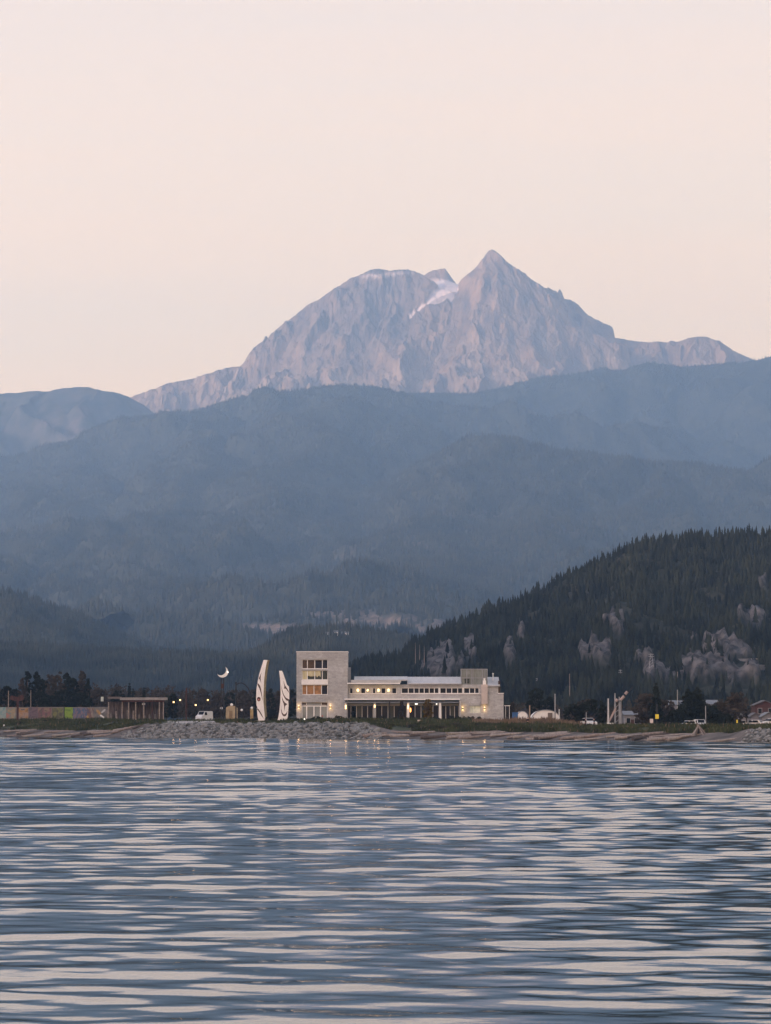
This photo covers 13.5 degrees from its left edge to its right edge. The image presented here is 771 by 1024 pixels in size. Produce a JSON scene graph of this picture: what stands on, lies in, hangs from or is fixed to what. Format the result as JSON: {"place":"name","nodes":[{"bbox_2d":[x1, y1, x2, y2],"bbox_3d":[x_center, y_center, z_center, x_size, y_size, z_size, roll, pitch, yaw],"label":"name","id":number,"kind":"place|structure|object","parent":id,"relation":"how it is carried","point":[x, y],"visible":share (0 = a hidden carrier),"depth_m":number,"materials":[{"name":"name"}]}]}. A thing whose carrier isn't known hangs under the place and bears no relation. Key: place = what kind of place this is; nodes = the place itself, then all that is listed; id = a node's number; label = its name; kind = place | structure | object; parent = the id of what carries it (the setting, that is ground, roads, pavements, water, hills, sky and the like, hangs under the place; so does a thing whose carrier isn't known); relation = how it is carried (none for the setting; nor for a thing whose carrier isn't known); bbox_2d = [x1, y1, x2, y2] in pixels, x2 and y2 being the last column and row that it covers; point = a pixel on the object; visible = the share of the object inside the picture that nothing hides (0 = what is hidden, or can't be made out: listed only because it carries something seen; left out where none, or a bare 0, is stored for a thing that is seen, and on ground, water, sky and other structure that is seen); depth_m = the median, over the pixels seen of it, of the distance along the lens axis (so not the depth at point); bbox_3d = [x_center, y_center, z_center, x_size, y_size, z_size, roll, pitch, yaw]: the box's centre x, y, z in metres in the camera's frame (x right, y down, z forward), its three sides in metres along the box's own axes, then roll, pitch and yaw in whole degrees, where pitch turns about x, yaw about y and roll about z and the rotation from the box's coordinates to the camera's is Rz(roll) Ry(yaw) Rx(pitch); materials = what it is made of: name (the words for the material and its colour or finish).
{"place":"outdoors","nodes":[
{"label":"outdoors","id":0,"kind":"place"},
{"bbox_2d":[0,593,151,648],"bbox_3d":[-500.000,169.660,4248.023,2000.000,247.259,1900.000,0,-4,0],"label":"hill","id":1,"kind":"structure","parent":0,"point":[61,635],"depth_m":4378.23,"materials":[{"name":"plant"}]},
{"bbox_2d":[0,585,162,652],"bbox_3d":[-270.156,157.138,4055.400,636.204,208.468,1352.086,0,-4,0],"label":"forest","id":2,"kind":"object","parent":1,"relation":"on","point":[61,614],"visible":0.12,"depth_m":4393.21,"materials":[{"name":"blue plant"}]},
{"bbox_2d":[0,387,153,455],"bbox_3d":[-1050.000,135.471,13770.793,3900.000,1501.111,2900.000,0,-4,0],"label":"hill","id":3,"kind":"structure","parent":0,"point":[28,419],"depth_m":14338.12,"materials":[{"name":"blue stone"}]},
{"bbox_2d":[171,721,213,722],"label":"path","id":4,"kind":"structure","parent":0,"point":[191,721],"depth_m":745.63,"materials":[{"name":"grey concrete"}]},
{"bbox_2d":[196,711,212,719],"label":"parked van","id":5,"kind":"object","parent":4,"relation":"on","point":[205,715],"visible":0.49,"depth_m":837.42,"materials":[{"name":"white paint"}]},
{"bbox_2d":[1,628,403,720],"bbox_3d":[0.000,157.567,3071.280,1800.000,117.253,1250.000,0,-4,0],"label":"hill","id":6,"kind":"structure","parent":0,"point":[191,672],"depth_m":3210.11,"materials":[{"name":"plant"}]},
{"bbox_2d":[0,620,420,719],"bbox_3d":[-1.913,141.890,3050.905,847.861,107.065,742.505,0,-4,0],"label":"forest","id":7,"kind":"object","parent":6,"relation":"on","point":[47,655],"visible":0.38,"depth_m":3219.22,"materials":[{"name":"plant"}]},
{"bbox_2d":[239,604,478,634],"bbox_3d":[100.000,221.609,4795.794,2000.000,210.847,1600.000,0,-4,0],"label":"hill","id":8,"kind":"structure","parent":0,"point":[386,618],"depth_m":5111.27,"materials":[{"name":"plant"}]},
{"bbox_2d":[148,596,496,649],"bbox_3d":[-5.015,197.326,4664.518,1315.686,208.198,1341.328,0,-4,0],"label":"forest","id":9,"kind":"object","parent":8,"relation":"on","point":[291,614],"visible":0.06,"depth_m":5169.64,"materials":[{"name":"plant"}]},
{"bbox_2d":[0,385,728,625],"bbox_3d":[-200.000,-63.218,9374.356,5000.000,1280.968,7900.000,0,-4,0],"label":"hill","id":10,"kind":"structure","parent":0,"point":[336,482],"depth_m":10577.87,"materials":[{"name":"blue plant"}]},
{"bbox_2d":[0,383,733,626],"bbox_3d":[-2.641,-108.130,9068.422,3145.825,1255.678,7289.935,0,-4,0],"label":"forest","id":11,"kind":"object","parent":10,"relation":"on","point":[408,462],"visible":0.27,"depth_m":9909.56,"materials":[{"name":"blue plant"}]},
{"bbox_2d":[0,737,770,1023],"bbox_3d":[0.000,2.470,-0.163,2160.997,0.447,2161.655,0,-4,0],"label":"water","id":12,"kind":"structure","parent":0,"point":[293,881],"depth_m":52.76,"materials":[{"name":"teal liquid"}]},
{"bbox_2d":[0,718,770,741],"bbox_3d":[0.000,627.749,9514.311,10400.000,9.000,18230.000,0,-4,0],"label":"ground","id":13,"kind":"structure","parent":0,"point":[739,735],"depth_m":645.86,"materials":[{"name":"green plant"}]},
{"bbox_2d":[0,686,16,706],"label":"broadleaf tree","id":14,"kind":"object","parent":13,"relation":"on","point":[5,689],"visible":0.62,"depth_m":902.81,"materials":[{"name":"green plant"}]},
{"bbox_2d":[10,695,23,719],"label":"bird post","id":15,"kind":"object","parent":13,"relation":"on","point":[17,699],"visible":0.91,"depth_m":844.29,"materials":[{"name":"wood"}]},
{"bbox_2d":[17,677,28,706],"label":"poplar tree","id":16,"kind":"object","parent":13,"relation":"on","point":[22,686],"visible":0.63,"depth_m":898.40,"materials":[{"name":"green plant"}]},
{"bbox_2d":[21,671,33,706],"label":"poplar tree","id":17,"kind":"object","parent":13,"relation":"on","point":[28,676],"visible":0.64,"depth_m":903.71,"materials":[{"name":"green plant"}]},
{"bbox_2d":[31,671,40,705],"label":"poplar tree","id":18,"kind":"object","parent":13,"relation":"on","point":[36,676],"visible":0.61,"depth_m":908.40,"materials":[{"name":"green plant"}]},
{"bbox_2d":[26,691,48,706],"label":"broadleaf tree","id":19,"kind":"object","parent":13,"relation":"on","point":[38,697],"visible":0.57,"depth_m":893.84,"materials":[{"name":"green plant"}]},
{"bbox_2d":[33,678,48,701],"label":"broadleaf tree","id":20,"kind":"object","parent":13,"relation":"on","point":[40,684],"visible":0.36,"depth_m":904.35,"materials":[{"name":"green plant"}]},
{"bbox_2d":[42,674,58,694],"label":"broadleaf tree","id":21,"kind":"object","parent":13,"relation":"on","point":[49,678],"visible":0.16,"depth_m":913.17,"materials":[{"name":"green plant"}]},
{"bbox_2d":[39,695,65,706],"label":"broadleaf tree","id":22,"kind":"object","parent":13,"relation":"on","point":[49,700],"visible":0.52,"depth_m":891.44,"materials":[{"name":"green plant"}]},
{"bbox_2d":[0,707,107,719],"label":"mural wall","id":23,"kind":"structure","parent":13,"relation":"on","point":[40,712],"depth_m":866.38,"materials":[{"name":"paint"}]},
{"bbox_2d":[45,671,67,704],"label":"broadleaf tree","id":24,"kind":"object","parent":13,"relation":"on","point":[54,685],"visible":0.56,"depth_m":901.35,"materials":[{"name":"green plant"}]},
{"bbox_2d":[52,689,77,706],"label":"broadleaf tree","id":25,"kind":"object","parent":13,"relation":"on","point":[65,694],"visible":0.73,"depth_m":895.71,"materials":[{"name":"green plant"}]},
{"bbox_2d":[58,672,72,699],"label":"poplar tree","id":26,"kind":"object","parent":13,"relation":"on","point":[66,676],"visible":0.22,"depth_m":916.45,"materials":[{"name":"green plant"}]},
{"bbox_2d":[66,677,79,701],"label":"broadleaf tree","id":27,"kind":"object","parent":13,"relation":"on","point":[72,682],"visible":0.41,"depth_m":906.66,"materials":[{"name":"green plant"}]},
{"bbox_2d":[72,692,94,706],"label":"broadleaf tree","id":28,"kind":"object","parent":13,"relation":"on","point":[79,701],"visible":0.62,"depth_m":895.89,"materials":[{"name":"green plant"}]},
{"bbox_2d":[77,670,90,694],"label":"poplar tree","id":29,"kind":"object","parent":13,"relation":"on","point":[82,676],"visible":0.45,"depth_m":910.35,"materials":[{"name":"green plant"}]},
{"bbox_2d":[83,678,92,705],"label":"poplar tree","id":30,"kind":"object","parent":13,"relation":"on","point":[87,686],"visible":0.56,"depth_m":904.49,"materials":[{"name":"green plant"}]},
{"bbox_2d":[90,687,107,706],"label":"broadleaf tree","id":31,"kind":"object","parent":13,"relation":"on","point":[98,695],"visible":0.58,"depth_m":963.05,"materials":[{"name":"green plant"}]},
{"bbox_2d":[110,690,124,701],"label":"broadleaf tree","id":32,"kind":"object","parent":13,"relation":"on","point":[115,693],"visible":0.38,"depth_m":958.08,"materials":[{"name":"green plant"}]},
{"bbox_2d":[101,697,167,719],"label":"pavilion","id":33,"kind":"structure","parent":13,"relation":"on","point":[136,708],"depth_m":852.35,"materials":[{"name":"brown wood"}]},
{"bbox_2d":[0,683,295,718],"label":"treeline","id":34,"kind":"object","parent":13,"relation":"on","point":[159,692],"visible":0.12,"depth_m":1048.96,"materials":[{"name":"green plant"}]},
{"bbox_2d":[164,695,169,719],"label":"broadleaf tree","id":35,"kind":"object","parent":13,"relation":"on","point":[166,707],"visible":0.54,"depth_m":902.70,"materials":[{"name":"green plant"}]},
{"bbox_2d":[167,693,178,717],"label":"broadleaf tree","id":36,"kind":"object","parent":13,"relation":"on","point":[172,698],"visible":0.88,"depth_m":877.99,"materials":[{"name":"green plant"}]},
{"bbox_2d":[184,690,200,719],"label":"broadleaf tree","id":37,"kind":"object","parent":13,"relation":"on","point":[192,711],"visible":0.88,"depth_m":997.67,"materials":[{"name":"green plant"}]},
{"bbox_2d":[193,687,210,712],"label":"broadleaf tree","id":38,"kind":"object","parent":13,"relation":"on","point":[204,696],"visible":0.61,"depth_m":1007.82,"materials":[{"name":"green plant"}]},
{"bbox_2d":[208,692,222,718],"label":"broadleaf tree","id":39,"kind":"object","parent":13,"relation":"on","point":[213,707],"visible":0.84,"depth_m":997.70,"materials":[{"name":"green plant"}]},
{"bbox_2d":[218,668,227,719],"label":"crescent lamp","id":40,"kind":"object","parent":13,"relation":"on","point":[224,675],"visible":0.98,"depth_m":743.79,"materials":[{"name":"metal"}]},
{"bbox_2d":[220,692,237,717],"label":"broadleaf tree","id":41,"kind":"object","parent":13,"relation":"on","point":[228,701],"visible":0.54,"depth_m":987.77,"materials":[{"name":"green plant"}]},
{"bbox_2d":[226,703,237,718],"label":"hut","id":42,"kind":"object","parent":13,"relation":"on","point":[230,711],"visible":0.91,"depth_m":798.52,"materials":[{"name":"beige wood"}]},
{"bbox_2d":[235,682,251,718],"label":"arch","id":43,"kind":"structure","parent":13,"relation":"on","point":[236,683],"depth_m":788.68,"materials":[{"name":"metal"}]},
{"bbox_2d":[237,690,250,718],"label":"broadleaf tree","id":44,"kind":"object","parent":13,"relation":"on","point":[240,706],"visible":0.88,"depth_m":982.80,"materials":[{"name":"green plant"}]},
{"bbox_2d":[119,722,381,738],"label":"rubble","id":45,"kind":"object","parent":13,"relation":"on","point":[223,727],"visible":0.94,"depth_m":705.63,"materials":[{"name":"stone"}]},
{"bbox_2d":[252,690,256,716],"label":"broadleaf tree","id":46,"kind":"object","parent":13,"relation":"on","point":[255,706],"visible":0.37,"depth_m":927.92,"materials":[{"name":"green plant"}]},
{"bbox_2d":[256,660,269,720],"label":"carved pole","id":47,"kind":"object","parent":13,"relation":"on","point":[261,700],"visible":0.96,"depth_m":727.00,"materials":[{"name":"white wood"}]},
{"bbox_2d":[266,688,276,718],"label":"poplar tree","id":48,"kind":"object","parent":13,"relation":"on","point":[270,710],"visible":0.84,"depth_m":917.97,"materials":[{"name":"green plant"}]},
{"bbox_2d":[273,691,279,717],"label":"poplar tree","id":49,"kind":"object","parent":13,"relation":"on","point":[277,700],"visible":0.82,"depth_m":922.95,"materials":[{"name":"green plant"}]},
{"bbox_2d":[278,671,288,719],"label":"carved pole","id":50,"kind":"object","parent":13,"relation":"on","point":[284,699],"visible":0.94,"depth_m":722.85,"materials":[{"name":"white wood"}]},
{"bbox_2d":[288,689,295,717],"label":"broadleaf tree","id":51,"kind":"object","parent":13,"relation":"on","point":[291,708],"visible":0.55,"depth_m":948.01,"materials":[{"name":"green plant"}]},
{"bbox_2d":[0,715,770,733],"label":"grass","id":52,"kind":"structure","parent":13,"relation":"on","point":[536,726],"depth_m":666.66,"materials":[{"name":"green plant"}]},
{"bbox_2d":[398,701,404,717],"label":"poplar tree","id":53,"kind":"object","parent":13,"relation":"on","point":[401,711],"visible":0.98,"depth_m":728.40,"materials":[{"name":"green plant"}]},
{"bbox_2d":[296,651,509,719],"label":"stone building","id":54,"kind":"structure","parent":13,"relation":"on","point":[327,686],"depth_m":744.80,"materials":[{"name":"pale stone"},{"name":"glass"},{"name":"white paint"}]},
{"bbox_2d":[302,660,327,668],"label":"window","id":55,"kind":"structure","parent":54,"relation":"in","point":[306,664],"depth_m":744.71,"materials":[{"name":"glass"}]},
{"bbox_2d":[302,670,327,679],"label":"window","id":56,"kind":"structure","parent":54,"relation":"in","point":[306,674],"depth_m":744.53,"materials":[{"name":"beige glass"}]},
{"bbox_2d":[302,685,327,694],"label":"window","id":57,"kind":"structure","parent":54,"relation":"in","point":[306,689],"depth_m":744.35,"materials":[{"name":"glass"}]},
{"bbox_2d":[302,706,327,718],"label":"window","id":58,"kind":"structure","parent":54,"relation":"in","point":[308,712],"depth_m":743.98,"materials":[{"name":"grey glass"}]},
{"bbox_2d":[302,702,327,704],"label":"window","id":59,"kind":"structure","parent":54,"relation":"in","point":[303,703],"depth_m":744.17,"materials":[{"name":"grey glass"}]},
{"bbox_2d":[348,705,372,718],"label":"window","id":60,"kind":"structure","parent":54,"relation":"in","point":[361,710],"depth_m":745.08,"materials":[{"name":"grey glass"}]},
{"bbox_2d":[376,705,406,718],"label":"window","id":61,"kind":"structure","parent":54,"relation":"in","point":[381,710],"depth_m":745.08,"materials":[{"name":"black glass"}]},
{"bbox_2d":[401,688,438,693],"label":"window","id":62,"kind":"structure","parent":54,"relation":"in","point":[403,690],"depth_m":745.44,"materials":[{"name":"black glass"}]},
{"bbox_2d":[409,705,438,718],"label":"window","id":63,"kind":"structure","parent":54,"relation":"in","point":[416,710],"depth_m":745.08,"materials":[{"name":"black glass"}]},
{"bbox_2d":[441,705,458,718],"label":"window","id":64,"kind":"structure","parent":54,"relation":"in","point":[446,710],"depth_m":745.08,"materials":[{"name":"grey glass"}]},
{"bbox_2d":[440,688,462,693],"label":"window","id":65,"kind":"structure","parent":54,"relation":"in","point":[442,690],"depth_m":745.44,"materials":[{"name":"black glass"}]},
{"bbox_2d":[464,688,478,693],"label":"window","id":66,"kind":"structure","parent":54,"relation":"in","point":[466,690],"depth_m":745.44,"materials":[{"name":"black glass"}]},
{"bbox_2d":[422,699,433,717],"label":"broadleaf tree","id":67,"kind":"object","parent":13,"relation":"on","point":[427,710],"visible":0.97,"depth_m":727.14,"materials":[{"name":"green plant"}]},
{"bbox_2d":[420,735,448,738],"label":"driftwood log","id":68,"kind":"object","parent":13,"relation":"on","point":[429,736],"visible":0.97,"depth_m":641.04,"materials":[{"name":"wood"}]},
{"bbox_2d":[458,735,489,738],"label":"driftwood log","id":69,"kind":"object","parent":13,"relation":"on","point":[468,737],"visible":0.89,"depth_m":632.11,"materials":[{"name":"wood"}]},
{"bbox_2d":[525,687,546,715],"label":"broadleaf tree","id":70,"kind":"object","parent":13,"relation":"on","point":[535,702],"visible":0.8,"depth_m":757.88,"materials":[{"name":"green plant"}]},
{"bbox_2d":[530,710,558,718],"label":"arched tent","id":71,"kind":"object","parent":13,"relation":"on","point":[543,713],"visible":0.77,"depth_m":714.74,"materials":[{"name":"white fabric"}]},
{"bbox_2d":[542,696,556,710],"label":"broadleaf tree","id":72,"kind":"object","parent":13,"relation":"on","point":[549,705],"visible":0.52,"depth_m":762.90,"materials":[{"name":"green plant"}]},
{"bbox_2d":[538,733,570,739],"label":"driftwood log","id":73,"kind":"object","parent":13,"relation":"on","point":[548,737],"visible":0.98,"depth_m":604.79,"materials":[{"name":"wood"}]},
{"bbox_2d":[563,703,583,721],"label":"broadleaf tree","id":74,"kind":"object","parent":13,"relation":"on","point":[574,711],"visible":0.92,"depth_m":687.87,"materials":[{"name":"green plant"}]},
{"bbox_2d":[573,732,615,738],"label":"driftwood log","id":75,"kind":"object","parent":13,"relation":"on","point":[586,736],"visible":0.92,"depth_m":590.55,"materials":[{"name":"wood"}]},
{"bbox_2d":[580,698,609,723],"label":"broadleaf tree","id":76,"kind":"object","parent":13,"relation":"on","point":[601,717],"visible":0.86,"depth_m":688.14,"materials":[{"name":"green plant"}]},
{"bbox_2d":[614,687,632,723],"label":"harbour hoist","id":77,"kind":"object","parent":13,"relation":"on","point":[620,707],"visible":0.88,"depth_m":688.60,"materials":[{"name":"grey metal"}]},
{"bbox_2d":[622,711,638,724],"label":"house","id":78,"kind":"structure","parent":13,"relation":"on","point":[628,716],"depth_m":798.42,"materials":[{"name":"grey"}]},
{"bbox_2d":[504,699,770,723],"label":"treeline","id":79,"kind":"object","parent":13,"relation":"on","point":[522,707],"visible":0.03,"depth_m":855.92,"materials":[{"name":"green plant"}]},
{"bbox_2d":[632,693,653,723],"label":"broadleaf tree","id":80,"kind":"object","parent":13,"relation":"on","point":[645,707],"visible":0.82,"depth_m":698.27,"materials":[{"name":"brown plant"}]},
{"bbox_2d":[648,683,664,724],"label":"conifer","id":81,"kind":"object","parent":13,"relation":"on","point":[656,700],"visible":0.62,"depth_m":688.39,"materials":[{"name":"green plant"}]},
{"bbox_2d":[660,699,674,723],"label":"broadleaf tree","id":82,"kind":"object","parent":13,"relation":"on","point":[666,710],"visible":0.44,"depth_m":703.24,"materials":[{"name":"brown plant"}]},
{"bbox_2d":[663,710,685,723],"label":"broadleaf tree","id":83,"kind":"object","parent":13,"relation":"on","point":[674,716],"visible":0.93,"depth_m":673.63,"materials":[{"name":"green plant"}]},
{"bbox_2d":[676,689,701,722],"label":"conifer","id":84,"kind":"object","parent":13,"relation":"on","point":[688,708],"visible":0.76,"depth_m":677.85,"materials":[{"name":"green plant"}]},
{"bbox_2d":[691,725,705,736],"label":"driftwood shelter","id":85,"kind":"object","parent":13,"relation":"on","point":[697,731],"visible":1,"depth_m":553.17,"materials":[{"name":"wood"}]},
{"bbox_2d":[691,686,713,722],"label":"conifer","id":86,"kind":"object","parent":13,"relation":"on","point":[699,700],"visible":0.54,"depth_m":682.08,"materials":[{"name":"green plant"}]},
{"bbox_2d":[699,704,722,723],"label":"broadleaf tree","id":87,"kind":"object","parent":13,"relation":"on","point":[711,715],"visible":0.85,"depth_m":673.77,"materials":[{"name":"green plant"}]},
{"bbox_2d":[713,701,729,713],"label":"broadleaf tree","id":88,"kind":"object","parent":13,"relation":"on","point":[723,706],"visible":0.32,"depth_m":688.47,"materials":[{"name":"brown plant"}]},
{"bbox_2d":[717,713,734,723],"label":"broadleaf tree","id":89,"kind":"object","parent":13,"relation":"on","point":[726,718],"visible":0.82,"depth_m":667.85,"materials":[{"name":"green plant"}]},
{"bbox_2d":[724,692,748,722],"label":"broadleaf tree","id":90,"kind":"object","parent":13,"relation":"on","point":[736,699],"visible":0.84,"depth_m":718.01,"materials":[{"name":"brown plant"}]},
{"bbox_2d":[747,712,759,722],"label":"house","id":91,"kind":"structure","parent":13,"relation":"on","point":[753,716],"depth_m":768.51,"materials":[{"name":"grey"}]},
{"bbox_2d":[741,728,770,741],"bbox_3d":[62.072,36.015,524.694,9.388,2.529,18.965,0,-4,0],"label":"rubble","id":92,"kind":"object","parent":13,"relation":"on","point":[759,737],"visible":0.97,"depth_m":524.75,"materials":[{"name":"stone"}]},
{"bbox_2d":[750,700,770,714],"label":"house","id":93,"kind":"structure","parent":13,"relation":"on","point":[760,707],"depth_m":828.54,"materials":[{"name":"red"}]},
{"bbox_2d":[758,712,770,721],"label":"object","id":94,"kind":"structure","parent":13,"relation":"on","point":[764,716],"depth_m":763.50,"materials":[{"name":"white"}]},
{"bbox_2d":[0,0,770,396],"label":"sky","id":95,"kind":"structure","parent":0,"point":[180,180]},
{"bbox_2d":[93,434,770,652],"bbox_3d":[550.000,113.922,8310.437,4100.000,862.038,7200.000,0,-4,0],"label":"hill","id":96,"kind":"structure","parent":0,"point":[305,595],"depth_m":8416.97,"materials":[{"name":"blue plant"}]},
{"bbox_2d":[89,431,770,652],"bbox_3d":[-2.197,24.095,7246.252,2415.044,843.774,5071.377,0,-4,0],"label":"forest","id":97,"kind":"object","parent":96,"relation":"on","point":[482,582],"visible":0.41,"depth_m":7667.97,"materials":[{"name":"blue plant"}]},
{"bbox_2d":[130,249,752,412],"bbox_3d":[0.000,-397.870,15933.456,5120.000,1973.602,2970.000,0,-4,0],"label":"mountain","id":98,"kind":"structure","parent":0,"point":[493,319],"depth_m":16251.66,"materials":[{"name":"grey stone"}]},
{"bbox_2d":[193,537,770,723],"bbox_3d":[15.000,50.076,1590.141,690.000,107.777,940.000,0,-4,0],"label":"hill","id":99,"kind":"structure","parent":0,"point":[709,673],"depth_m":1423.55,"materials":[{"name":"green plant"}]},
{"bbox_2d":[348,525,770,717],"bbox_3d":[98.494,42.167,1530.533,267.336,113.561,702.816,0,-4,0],"label":"forest","id":100,"kind":"object","parent":99,"relation":"on","point":[588,680],"visible":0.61,"depth_m":1573.66,"materials":[{"name":"green plant"}]},
{"bbox_2d":[410,357,770,468],"bbox_3d":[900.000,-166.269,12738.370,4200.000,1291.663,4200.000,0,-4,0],"label":"hill","id":101,"kind":"structure","parent":0,"point":[601,404],"depth_m":13528.68,"materials":[{"name":"blue plant"}]},
{"bbox_2d":[405,356,770,468],"bbox_3d":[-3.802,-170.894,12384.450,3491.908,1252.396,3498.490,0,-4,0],"label":"forest","id":102,"kind":"object","parent":101,"relation":"on","point":[565,376],"visible":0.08,"depth_m":13618.48,"materials":[{"name":"blue plant"}]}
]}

